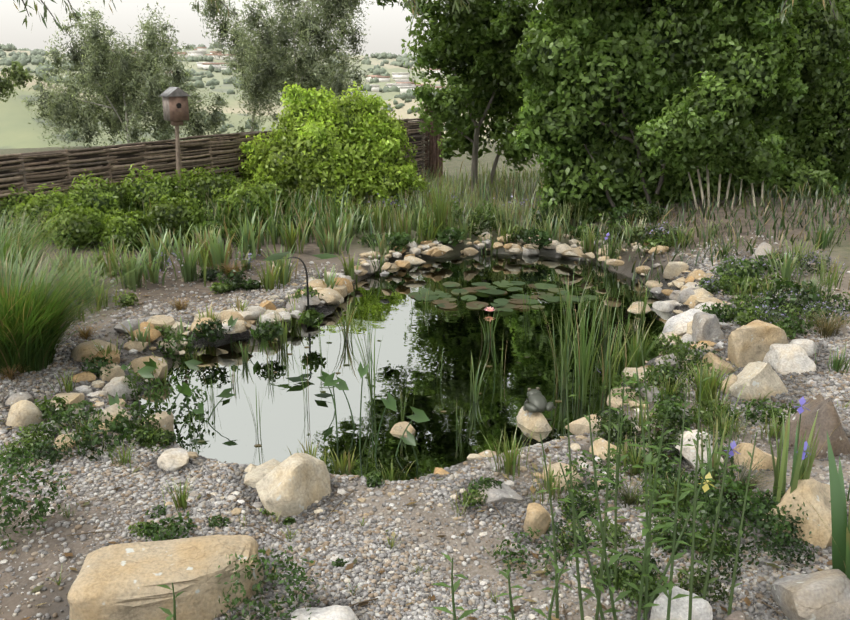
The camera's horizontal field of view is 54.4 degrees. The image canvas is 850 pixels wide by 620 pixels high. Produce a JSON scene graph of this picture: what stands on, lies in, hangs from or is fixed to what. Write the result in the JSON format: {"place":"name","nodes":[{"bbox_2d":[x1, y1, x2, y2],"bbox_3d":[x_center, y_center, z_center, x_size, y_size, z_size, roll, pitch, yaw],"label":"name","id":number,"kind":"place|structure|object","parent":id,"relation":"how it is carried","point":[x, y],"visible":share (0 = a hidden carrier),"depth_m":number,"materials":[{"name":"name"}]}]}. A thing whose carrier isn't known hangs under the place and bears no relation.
{"place":"outdoors","nodes":[
{"label":"outdoors","id":0,"kind":"place"},
{"bbox_2d":[0,0,545,56],"label":"sky","id":1,"kind":"structure","parent":0,"point":[385,29],"materials":[{"name":"white"}]},
{"bbox_2d":[140,253,672,480],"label":"pond water","id":2,"kind":"structure","parent":0,"point":[411,342],"depth_m":5.24,"materials":[{"name":"black liquid"}]},
{"bbox_2d":[153,259,639,445],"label":"lily pads","id":3,"kind":"object","parent":2,"relation":"on","point":[482,287],"visible":0.83,"depth_m":6.96,"materials":[{"name":"green plant"}]},
{"bbox_2d":[483,306,495,311],"bbox_3d":[0.506,-0.005,6.476,0.096,0.037,0.096,6,17,20],"label":"water lily flower","id":4,"kind":"object","parent":2,"relation":"on","point":[489,309],"visible":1,"depth_m":6.48,"materials":[{"name":"pink plant"}]},
{"bbox_2d":[0,48,849,619],"bbox_3d":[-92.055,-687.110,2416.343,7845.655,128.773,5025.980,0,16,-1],"label":"ground","id":5,"kind":"structure","parent":0,"point":[20,130],"depth_m":5.36,"materials":[{"name":"grey gravel"}]},
{"bbox_2d":[0,180,279,303],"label":"shrub foliage","id":6,"kind":"object","parent":5,"relation":"on","point":[141,208],"visible":0.12,"depth_m":8.47,"materials":[{"name":"green plant"}]},
{"bbox_2d":[159,87,189,195],"bbox_3d":[-2.755,-1.707,9.304,0.270,1.552,0.298,-11,20,-35],"label":"birdhouse on pole","id":7,"kind":"object","parent":5,"relation":"on","point":[175,107],"visible":0.88,"depth_m":9.10,"materials":[{"name":"brown wood"}]},
{"bbox_2d":[0,109,442,233],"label":"wattle fence","id":8,"kind":"object","parent":5,"relation":"on","point":[31,171],"visible":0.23,"depth_m":9.59,"materials":[{"name":"brown wood"}]},
{"bbox_2d":[82,47,445,93],"bbox_3d":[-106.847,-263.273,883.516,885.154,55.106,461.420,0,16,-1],"label":"houses","id":9,"kind":"structure","parent":5,"relation":"on","point":[403,83],"depth_m":824.79,"materials":[{"name":"paint"}]},
{"bbox_2d":[0,227,783,619],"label":"pond edging stones","id":10,"kind":"object","parent":5,"relation":"on","point":[690,293],"visible":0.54,"depth_m":5.67,"materials":[{"name":"stone"}]},
{"bbox_2d":[0,42,800,140],"bbox_3d":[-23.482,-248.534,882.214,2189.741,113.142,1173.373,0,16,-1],"label":"tree foliage","id":11,"kind":"object","parent":5,"relation":"on","point":[24,59],"visible":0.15,"depth_m":847.96,"materials":[{"name":"green plant"}]},
{"bbox_2d":[0,159,849,609],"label":"grass blades","id":12,"kind":"object","parent":5,"relation":"on","point":[34,319],"depth_m":6.09,"materials":[{"name":"green plant"}]},
{"bbox_2d":[0,0,849,223],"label":"tree","id":13,"kind":"object","parent":5,"relation":"on","point":[489,45],"depth_m":10.09,"materials":[{"name":"green plant"}]},
{"bbox_2d":[0,164,849,619],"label":"leafy shrubs","id":14,"kind":"object","parent":5,"relation":"on","point":[134,218],"visible":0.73,"depth_m":4.48,"materials":[{"name":"green plant"}]},
{"bbox_2d":[0,227,849,619],"bbox_3d":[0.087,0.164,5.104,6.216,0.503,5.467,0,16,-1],"label":"gravel pebbles","id":15,"kind":"object","parent":5,"relation":"on","point":[372,537],"visible":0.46,"depth_m":3.29,"materials":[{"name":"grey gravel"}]},
{"bbox_2d":[5,231,849,619],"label":"boulder","id":16,"kind":"object","parent":5,"relation":"on","point":[121,581],"visible":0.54,"depth_m":3.11,"materials":[{"name":"stone"}]},
{"bbox_2d":[523,387,554,412],"bbox_3d":[0.611,0.486,4.441,0.176,0.098,0.194,0,16,-1],"label":"frog statue","id":17,"kind":"object","parent":16,"relation":"on","point":[536,400],"visible":0.98,"depth_m":4.40,"materials":[{"name":"grey stone"}]},
{"bbox_2d":[108,232,849,619],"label":"plant","id":18,"kind":"object","parent":5,"relation":"on","point":[646,560],"depth_m":2.59,"materials":[{"name":"green plant"}]}
]}

